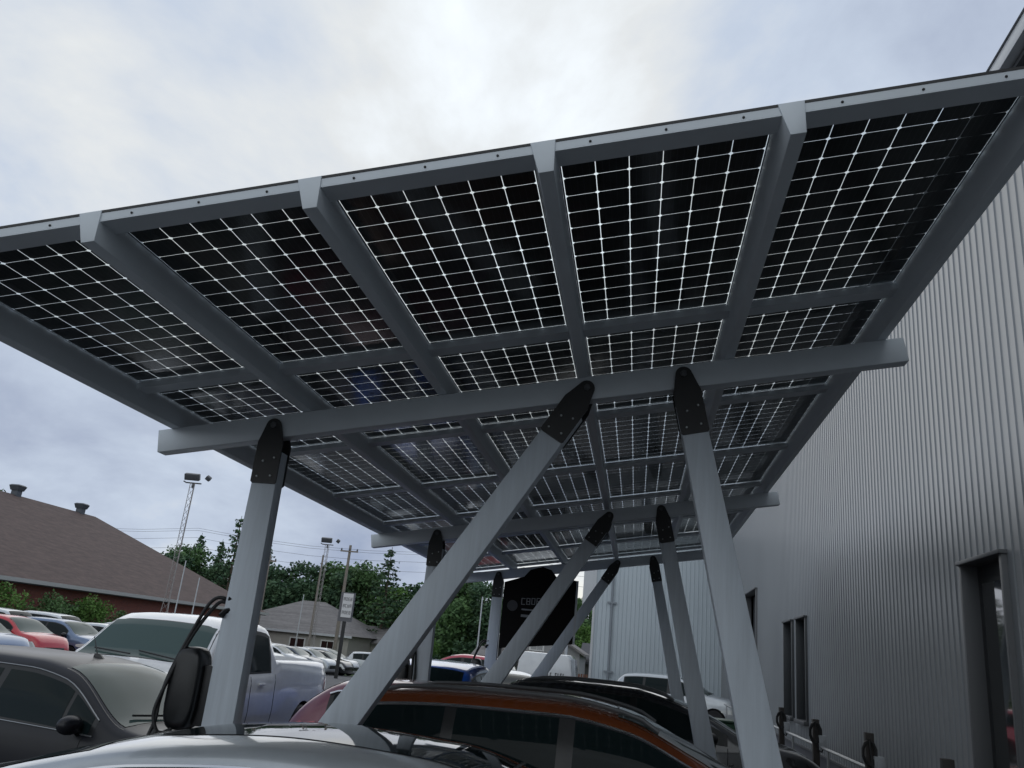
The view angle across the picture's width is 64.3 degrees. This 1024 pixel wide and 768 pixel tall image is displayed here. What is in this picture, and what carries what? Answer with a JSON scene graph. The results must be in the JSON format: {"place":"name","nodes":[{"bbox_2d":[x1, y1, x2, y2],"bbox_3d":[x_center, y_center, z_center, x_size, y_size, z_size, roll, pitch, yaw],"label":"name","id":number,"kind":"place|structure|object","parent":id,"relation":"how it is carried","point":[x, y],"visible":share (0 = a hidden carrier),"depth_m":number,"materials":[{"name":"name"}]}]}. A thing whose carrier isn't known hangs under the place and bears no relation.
{"place":"outdoors","nodes":[
{"label":"outdoors","id":0,"kind":"place"},
{"bbox_2d":[325,674,352,689],"bbox_3d":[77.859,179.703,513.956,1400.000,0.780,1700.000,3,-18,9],"label":"ground","id":1,"kind":"structure","parent":0,"point":[331,680],"depth_m":41.11,"materials":[{"name":"grey asphalt"}]},
{"bbox_2d":[0,623,29,646],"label":"parked car","id":2,"kind":"object","parent":1,"relation":"on","point":[7,637],"visible":0.37,"depth_m":23.90,"materials":[{"name":"blue paint"}]},
{"bbox_2d":[0,607,32,616],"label":"parked car","id":3,"kind":"object","parent":1,"relation":"on","point":[3,610],"visible":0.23,"depth_m":33.28,"materials":[{"name":"silver paint"}]},
{"bbox_2d":[0,613,68,650],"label":"parked car","id":4,"kind":"object","parent":1,"relation":"on","point":[35,633],"visible":0.59,"depth_m":27.13,"materials":[{"name":"red paint"}]},
{"bbox_2d":[25,610,81,621],"bbox_3d":[-21.687,11.030,36.567,4.550,1.678,2.210,3,-18,9],"label":"parked car","id":5,"kind":"object","parent":1,"relation":"on","point":[48,614],"visible":0.12,"depth_m":36.07,"materials":[{"name":"white paint"}]},
{"bbox_2d":[29,617,98,651],"bbox_3d":[-16.633,9.453,30.039,4.130,1.503,2.080,1,-19,15],"label":"parked car","id":6,"kind":"object","parent":1,"relation":"on","point":[76,634],"visible":0.35,"depth_m":29.47,"materials":[{"name":"blue paint"}]},
{"bbox_2d":[87,623,108,631],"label":"parked car","id":7,"kind":"object","parent":1,"relation":"on","point":[98,627],"visible":0.07,"depth_m":31.99,"materials":[{"name":"silver paint"}]},
{"bbox_2d":[0,636,197,762],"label":"dark hatchback","id":8,"kind":"object","parent":1,"relation":"on","point":[53,700],"visible":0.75,"depth_m":7.24,"materials":[{"name":"grey paint"}]},
{"bbox_2d":[174,561,185,612],"bbox_3d":[-20.524,13.714,49.678,0.095,5.800,0.100,3,-18,9],"label":"thin pole","id":9,"kind":"object","parent":1,"relation":"on","point":[179,588],"visible":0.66,"depth_m":50.01,"materials":[{"name":"metal"}]},
{"bbox_2d":[160,473,211,612],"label":"light tower","id":10,"kind":"structure","parent":1,"relation":"on","point":[193,477],"depth_m":44.52,"materials":[{"name":"silver metal"}]},
{"bbox_2d":[191,578,199,613],"bbox_3d":[-18.239,13.352,46.250,0.086,4.600,0.090,3,-18,9],"label":"thin pole","id":11,"kind":"object","parent":1,"relation":"on","point":[195,596],"visible":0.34,"depth_m":46.60,"materials":[{"name":"metal"}]},
{"bbox_2d":[75,612,325,722],"bbox_3d":[-4.552,4.363,11.705,2.341,1.982,5.880,3,-18,9],"label":"pickup truck","id":12,"kind":"object","parent":1,"relation":"on","point":[282,689],"visible":0.34,"depth_m":11.17,"materials":[{"name":"silver paint"}]},
{"bbox_2d":[0,722,537,767],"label":"silver car","id":13,"kind":"object","parent":1,"relation":"on","point":[285,745],"visible":1,"depth_m":3.71,"materials":[{"name":"paint"}]},
{"bbox_2d":[272,644,307,659],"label":"parked car","id":14,"kind":"object","parent":1,"relation":"on","point":[283,650],"visible":0.23,"depth_m":46.41,"materials":[{"name":"white paint"}]},
{"bbox_2d":[282,645,323,663],"bbox_3d":[-13.763,16.627,49.357,4.680,1.463,2.173,1,-19,13],"label":"parked car","id":15,"kind":"object","parent":1,"relation":"on","point":[298,651],"visible":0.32,"depth_m":48.93,"materials":[{"name":"paint"}]},
{"bbox_2d":[294,646,335,673],"bbox_3d":[-13.203,17.530,51.739,4.130,1.503,2.080,1,-19,15],"label":"parked car","id":16,"kind":"object","parent":1,"relation":"on","point":[329,664],"visible":0.27,"depth_m":51.17,"materials":[{"name":"silver paint"}]},
{"bbox_2d":[306,647,359,675],"bbox_3d":[-12.881,19.255,56.652,4.550,1.678,2.210,1,-19,15],"label":"parked car","id":17,"kind":"object","parent":1,"relation":"on","point":[356,664],"visible":0.22,"depth_m":56.33,"materials":[{"name":"white paint"}]},
{"bbox_2d":[318,650,353,675],"bbox_3d":[-12.901,18.459,54.151,4.680,1.463,2.173,1,-19,14],"label":"parked car","id":18,"kind":"object","parent":1,"relation":"on","point":[345,666],"visible":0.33,"depth_m":53.45,"materials":[{"name":"black paint"}]},
{"bbox_2d":[334,592,355,678],"bbox_3d":[-9.328,13.781,44.727,0.750,4.525,0.293,3,-18,9],"label":"roadside sign","id":19,"kind":"object","parent":1,"relation":"on","point":[346,607],"visible":1,"depth_m":44.95,"materials":[{"name":"grey metal"}]},
{"bbox_2d":[346,651,370,665],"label":"parked car","id":20,"kind":"object","parent":1,"relation":"on","point":[360,657],"visible":0.23,"depth_m":61.17,"materials":[{"name":"white paint"}]},
{"bbox_2d":[289,679,431,721],"bbox_3d":[-0.344,4.095,8.845,4.130,1.503,2.080,3,-18,9],"label":"maroon hatchback","id":21,"kind":"object","parent":1,"relation":"on","point":[314,708],"visible":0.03,"depth_m":8.61,"materials":[{"name":"paint"}]},
{"bbox_2d":[410,658,488,681],"bbox_3d":[-1.120,5.491,13.595,2.210,1.678,4.550,3,-18,9],"label":"blue car","id":22,"kind":"object","parent":1,"relation":"on","point":[446,670],"visible":0.05,"depth_m":12.13,"materials":[{"name":"paint"}]},
{"bbox_2d":[442,654,515,669],"bbox_3d":[-2.022,11.356,31.655,4.550,1.678,1.860,3,-18,9],"label":"red car","id":23,"kind":"object","parent":1,"relation":"on","point":[467,658],"visible":0.14,"depth_m":31.20,"materials":[{"name":"paint"}]},
{"bbox_2d":[476,597,482,653],"bbox_3d":[-2.035,15.425,48.420,0.105,5.400,0.110,3,-18,9],"label":"thin pole","id":24,"kind":"object","parent":1,"relation":"on","point":[479,623],"visible":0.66,"depth_m":48.74,"materials":[{"name":"metal"}]},
{"bbox_2d":[0,66,1023,767],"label":"solar carport","id":25,"kind":"object","parent":1,"relation":"on","point":[562,406],"visible":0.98,"depth_m":5.33,"materials":[{"name":"metal"}]},
{"bbox_2d":[146,595,231,734],"bbox_3d":[-2.255,2.030,5.749,0.448,1.067,0.230,3,-18,9],"label":"ev charger","id":26,"kind":"object","parent":25,"relation":"attached to","point":[187,679],"visible":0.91,"depth_m":5.68,"materials":[{"name":"black plastic"}]},
{"bbox_2d":[396,650,416,678],"bbox_3d":[-1.484,3.943,10.871,0.448,1.345,0.230,3,-18,9],"label":"ev charger","id":27,"kind":"object","parent":25,"relation":"attached to","point":[406,672],"visible":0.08,"depth_m":10.86,"materials":[{"name":"black plastic"}]},
{"bbox_2d":[471,640,487,665],"bbox_3d":[-0.688,5.594,16.080,0.448,1.067,0.230,3,-18,9],"label":"ev charger","id":28,"kind":"object","parent":25,"relation":"attached to","point":[474,660],"visible":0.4,"depth_m":16.13,"materials":[{"name":"black plastic"}]},
{"bbox_2d":[498,567,578,656],"bbox_3d":[0.455,5.451,16.019,1.503,3.637,0.106,3,-18,9],"label":"black sign board","id":29,"kind":"object","parent":25,"relation":"attached to","point":[522,596],"visible":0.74,"depth_m":16.30,"materials":[{"name":"black metal"}]},
{"bbox_2d":[502,670,530,683],"bbox_3d":[-0.324,8.309,21.553,1.820,1.463,4.680,9,-18,-10],"label":"white sedan","id":30,"kind":"object","parent":1,"relation":"on","point":[513,676],"visible":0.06,"depth_m":20.80,"materials":[{"name":"paint"}]},
{"bbox_2d":[517,651,577,676],"bbox_3d":[1.386,10.895,29.731,1.959,1.999,4.731,3,-18,9],"label":"cargo van","id":31,"kind":"object","parent":1,"relation":"on","point":[529,662],"visible":0.28,"depth_m":27.79,"materials":[{"name":"white paint"}]},
{"bbox_2d":[362,681,733,767],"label":"orange suv","id":32,"kind":"object","parent":1,"relation":"on","point":[540,727],"visible":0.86,"depth_m":6.07,"materials":[{"name":"paint"}]},
{"bbox_2d":[582,528,721,696],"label":"building","id":33,"kind":"structure","parent":1,"relation":"on","point":[625,634],"depth_m":34.60,"materials":[{"name":"metal"}]},
{"bbox_2d":[507,676,819,767],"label":"black suv","id":34,"kind":"object","parent":1,"relation":"on","point":[666,711],"visible":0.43,"depth_m":11.15,"materials":[{"name":"paint"}]},
{"bbox_2d":[618,673,732,718],"bbox_3d":[5.918,11.270,28.983,4.550,1.678,2.210,-2,-20,23],"label":"white hatchback","id":35,"kind":"object","parent":1,"relation":"on","point":[716,707],"visible":0.31,"depth_m":28.53,"materials":[{"name":"silver paint"}]},
{"bbox_2d":[714,717,735,730],"bbox_3d":[4.461,7.415,16.658,0.640,1.009,0.749,3,-18,9],"label":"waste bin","id":36,"kind":"object","parent":1,"relation":"on","point":[729,723],"visible":0.07,"depth_m":16.48,"materials":[{"name":"green plastic"}]},
{"bbox_2d":[167,547,579,586],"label":"power line","id":37,"kind":"object","parent":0,"point":[302,564],"visible":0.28,"depth_m":72.54,"materials":[{"name":"grey metal"}]},
{"bbox_2d":[0,0,1023,616],"label":"sky","id":38,"kind":"structure","parent":0,"point":[105,104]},
{"bbox_2d":[721,8,1023,767],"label":"warehouse building","id":39,"kind":"structure","parent":0,"point":[879,550],"depth_m":10.37,"materials":[{"name":"metal"}]},
{"bbox_2d":[753,597,754,637],"bbox_3d":[7.654,8.729,25.109,0.047,4.400,3.060,3,-18,9],"label":"door","id":40,"kind":"structure","parent":39,"relation":"in","point":[754,597],"depth_m":26.88,"materials":[{"name":"grey metal"}]},
{"bbox_2d":[804,641,805,719],"bbox_3d":[6.291,6.030,17.211,0.030,2.040,1.070,3,-18,9],"label":"window","id":41,"kind":"structure","parent":39,"relation":"in","point":[804,641],"depth_m":17.67,"materials":[{"name":"glass"}]},
{"bbox_2d":[977,561,1017,767],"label":"door","id":42,"kind":"structure","parent":39,"relation":"in","point":[990,592],"depth_m":8.25,"materials":[{"name":"glass"}]},
{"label":"lawn","id":43,"kind":"structure","parent":0,"visible":0},
{"bbox_2d":[161,551,194,568],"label":"broadleaf tree","id":44,"kind":"object","parent":43,"relation":"on","point":[184,559],"visible":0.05,"depth_m":94.38,"materials":[{"name":"green plant"}]},
{"bbox_2d":[166,542,213,574],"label":"broadleaf tree","id":45,"kind":"object","parent":43,"relation":"on","point":[195,552],"visible":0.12,"depth_m":99.05,"materials":[{"name":"green plant"}]},
{"bbox_2d":[191,533,206,578],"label":"spruce tree","id":46,"kind":"object","parent":43,"relation":"on","point":[200,540],"visible":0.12,"depth_m":101.47,"materials":[{"name":"green plant"}]},
{"bbox_2d":[199,567,211,578],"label":"broadleaf tree","id":47,"kind":"object","parent":43,"relation":"on","point":[205,574],"visible":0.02,"depth_m":102.52,"materials":[{"name":"green plant"}]},
{"bbox_2d":[200,561,230,589],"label":"broadleaf tree","id":48,"kind":"object","parent":43,"relation":"on","point":[213,569],"visible":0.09,"depth_m":91.64,"materials":[{"name":"green plant"}]},
{"bbox_2d":[208,541,227,582],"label":"spruce tree","id":49,"kind":"object","parent":43,"relation":"on","point":[218,557],"visible":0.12,"depth_m":98.42,"materials":[{"name":"green plant"}]},
{"bbox_2d":[213,517,243,590],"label":"pine tree","id":50,"kind":"object","parent":43,"relation":"on","point":[233,549],"visible":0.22,"depth_m":91.89,"materials":[{"name":"green plant"}]},
{"bbox_2d":[267,548,275,597],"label":"spruce tree","id":51,"kind":"object","parent":43,"relation":"on","point":[271,565],"depth_m":95.46,"materials":[{"name":"green plant"}]},
{"bbox_2d":[262,563,299,609],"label":"broadleaf tree","id":52,"kind":"object","parent":43,"relation":"on","point":[276,590],"visible":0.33,"depth_m":90.66,"materials":[{"name":"green plant"}]},
{"bbox_2d":[295,595,303,645],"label":"thin pole","id":53,"kind":"object","parent":43,"relation":"on","point":[299,621],"visible":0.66,"depth_m":66.44,"materials":[{"name":"metal"}]},
{"bbox_2d":[275,560,328,605],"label":"broadleaf tree","id":54,"kind":"object","parent":43,"relation":"on","point":[301,588],"visible":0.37,"depth_m":92.58,"materials":[{"name":"green plant"}]},
{"bbox_2d":[307,555,323,646],"bbox_3d":[-15.438,17.701,63.561,0.209,8.600,0.220,3,-18,9],"label":"utility pole","id":55,"kind":"object","parent":43,"relation":"on","point":[312,620],"visible":0.53,"depth_m":63.64,"materials":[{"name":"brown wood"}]},
{"bbox_2d":[259,600,376,656],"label":"house","id":56,"kind":"structure","parent":43,"relation":"on","point":[279,624],"depth_m":78.86,"materials":[{"name":"beige"}]},
{"bbox_2d":[288,636,305,646],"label":"window","id":57,"kind":"structure","parent":56,"relation":"in","point":[300,642],"depth_m":76.88,"materials":[{"name":"grey glass"}]},
{"bbox_2d":[320,640,333,648],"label":"window","id":58,"kind":"structure","parent":56,"relation":"in","point":[323,643],"depth_m":76.43,"materials":[{"name":"grey glass"}]},
{"bbox_2d":[307,537,339,646],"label":"light tower","id":59,"kind":"structure","parent":43,"relation":"on","point":[326,540],"depth_m":62.74,"materials":[{"name":"silver metal"}]},
{"bbox_2d":[311,561,359,611],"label":"broadleaf tree","id":60,"kind":"object","parent":43,"relation":"on","point":[337,569],"visible":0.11,"depth_m":96.32,"materials":[{"name":"green plant"}]},
{"bbox_2d":[308,570,365,621],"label":"broadleaf tree","id":61,"kind":"object","parent":43,"relation":"on","point":[333,596],"visible":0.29,"depth_m":91.89,"materials":[{"name":"green plant"}]},
{"bbox_2d":[333,545,357,649],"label":"utility pole","id":62,"kind":"object","parent":43,"relation":"on","point":[343,590],"visible":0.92,"depth_m":70.95,"materials":[{"name":"brown wood"}]},
{"bbox_2d":[116,528,560,563],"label":"power line","id":63,"kind":"object","parent":62,"relation":"attached to","point":[284,542],"visible":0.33,"depth_m":72.87,"materials":[{"name":"grey metal"}]},
{"bbox_2d":[137,530,552,564],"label":"power line","id":64,"kind":"object","parent":62,"relation":"attached to","point":[275,543],"visible":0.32,"depth_m":72.95,"materials":[{"name":"grey metal"}]},
{"bbox_2d":[134,537,582,576],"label":"power line","id":65,"kind":"object","parent":62,"relation":"attached to","point":[279,551],"visible":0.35,"depth_m":72.67,"materials":[{"name":"grey metal"}]},
{"bbox_2d":[342,560,401,627],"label":"broadleaf tree","id":66,"kind":"object","parent":43,"relation":"on","point":[365,578],"visible":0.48,"depth_m":92.89,"materials":[{"name":"green plant"}]},
{"bbox_2d":[357,547,401,632],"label":"pine tree","id":67,"kind":"object","parent":43,"relation":"on","point":[383,611],"visible":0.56,"depth_m":88.01,"materials":[{"name":"green plant"}]},
{"bbox_2d":[363,585,412,626],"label":"broadleaf tree","id":68,"kind":"object","parent":43,"relation":"on","point":[401,590],"visible":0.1,"depth_m":94.34,"materials":[{"name":"green plant"}]},
{"bbox_2d":[203,564,591,624],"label":"woodland","id":69,"kind":"object","parent":43,"relation":"on","point":[304,581],"depth_m":102.91,"materials":[{"name":"green plant"}]},
{"bbox_2d":[369,626,437,651],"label":"house","id":70,"kind":"structure","parent":43,"relation":"on","point":[380,634],"depth_m":85.01,"materials":[{"name":"beige"}]},
{"bbox_2d":[396,583,423,611],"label":"broadleaf tree","id":71,"kind":"object","parent":43,"relation":"on","point":[404,604],"visible":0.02,"depth_m":87.60,"materials":[{"name":"green plant"}]},
{"bbox_2d":[400,582,422,601],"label":"broadleaf tree","id":72,"kind":"object","parent":43,"relation":"on","point":[413,588],"visible":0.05,"depth_m":97.98,"materials":[{"name":"green plant"}]},
{"bbox_2d":[411,622,440,657],"bbox_3d":[-6.317,18.511,56.506,3.079,4.682,2.836,18,-22,-33],"label":"broadleaf tree","id":73,"kind":"object","parent":43,"relation":"on","point":[435,649],"visible":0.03,"depth_m":57.02,"materials":[{"name":"green plant"}]},
{"bbox_2d":[432,642,439,658],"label":"shrub","id":74,"kind":"object","parent":43,"relation":"on","point":[435,656],"visible":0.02,"depth_m":75.36,"materials":[{"name":"green plant"}]},
{"bbox_2d":[435,593,461,658],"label":"broadleaf tree","id":75,"kind":"object","parent":43,"relation":"on","point":[444,635],"visible":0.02,"depth_m":81.35,"materials":[{"name":"green plant"}]},
{"bbox_2d":[434,581,487,658],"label":"broadleaf tree","id":76,"kind":"object","parent":43,"relation":"on","point":[454,613],"visible":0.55,"depth_m":76.14,"materials":[{"name":"green plant"}]},
{"bbox_2d":[448,581,503,654],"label":"broadleaf tree","id":77,"kind":"object","parent":43,"relation":"on","point":[484,591],"visible":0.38,"depth_m":75.09,"materials":[{"name":"green plant"}]},
{"bbox_2d":[471,633,589,676],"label":"house","id":78,"kind":"structure","parent":43,"relation":"on","point":[578,654],"depth_m":59.20,"materials":[{"name":"grey"}]},
{"bbox_2d":[529,646,543,651],"bbox_3d":[1.833,18.884,59.435,1.100,1.150,0.095,3,-18,9],"label":"window","id":79,"kind":"structure","parent":78,"relation":"in","point":[534,648],"depth_m":59.26,"materials":[{"name":"grey"}]},
{"bbox_2d":[575,624,590,648],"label":"broadleaf tree","id":80,"kind":"object","parent":43,"relation":"on","point":[583,630],"visible":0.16,"depth_m":80.12,"materials":[{"name":"green plant"}]},
{"bbox_2d":[575,597,591,647],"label":"broadleaf tree","id":81,"kind":"object","parent":43,"relation":"on","point":[587,620],"visible":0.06,"depth_m":88.45,"materials":[{"name":"green plant"}]},
{"bbox_2d":[581,643,589,677],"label":"house","id":82,"kind":"structure","parent":43,"relation":"on","point":[585,647],"depth_m":68.02,"materials":[{"name":"grey"}]},
{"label":"grass verge","id":83,"kind":"structure","parent":0,"visible":0},
{"bbox_2d":[0,581,35,610],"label":"shrub","id":84,"kind":"object","parent":83,"relation":"on","point":[9,597],"visible":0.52,"depth_m":39.17,"materials":[{"name":"green plant"}]},
{"bbox_2d":[18,588,78,615],"bbox_3d":[-24.214,12.189,42.093,2.450,3.188,3.447,3,-18,9],"label":"shrub","id":85,"kind":"object","parent":83,"relation":"on","point":[54,605],"visible":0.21,"depth_m":42.26,"materials":[{"name":"green plant"}]},
{"bbox_2d":[66,593,116,622],"bbox_3d":[-23.636,13.382,45.386,2.563,3.286,2.949,15,-20,-26],"label":"shrub","id":86,"kind":"object","parent":83,"relation":"on","point":[86,605],"visible":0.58,"depth_m":45.35,"materials":[{"name":"green plant"}]},
{"bbox_2d":[100,610,126,622],"bbox_3d":[-23.167,14.692,48.040,2.966,2.745,2.986,3,-18,9],"label":"shrub","id":87,"kind":"object","parent":83,"relation":"on","point":[120,612],"visible":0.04,"depth_m":48.12,"materials":[{"name":"green plant"}]},
{"bbox_2d":[0,484,268,621],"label":"brick building","id":88,"kind":"structure","parent":83,"relation":"on","point":[72,555],"depth_m":53.05,"materials":[{"name":"brown brick"}]},
{"bbox_2d":[258,555,275,624],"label":"utility pole","id":89,"kind":"object","parent":83,"relation":"on","point":[270,560],"visible":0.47,"depth_m":72.05,"materials":[{"name":"brown wood"}]},
{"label":"pavement","id":90,"kind":"structure","parent":0,"visible":0},
{"bbox_2d":[776,707,789,744],"bbox_3d":[5.368,7.090,16.149,0.274,1.260,0.175,3,-18,9],"label":"outlet post","id":91,"kind":"object","parent":90,"relation":"on","point":[783,724],"visible":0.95,"depth_m":16.19,"materials":[{"name":"grey"}]},
{"bbox_2d":[724,704,864,767],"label":"guard rail","id":92,"kind":"object","parent":90,"relation":"on","point":[831,752],"visible":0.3,"depth_m":12.59,"materials":[{"name":"metal"}]},
{"bbox_2d":[809,719,826,766],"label":"outlet post","id":93,"kind":"object","parent":90,"relation":"on","point":[818,739],"visible":0.95,"depth_m":13.11,"materials":[{"name":"grey"}]},
{"bbox_2d":[861,732,884,767],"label":"outlet post","id":94,"kind":"object","parent":90,"relation":"on","point":[871,757],"visible":1,"depth_m":10.11,"materials":[{"name":"grey"}]},
{"bbox_2d":[940,758,954,767],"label":"outlet post","id":95,"kind":"object","parent":90,"relation":"on","point":[946,763],"visible":1,"depth_m":7.62,"materials":[{"name":"grey"}]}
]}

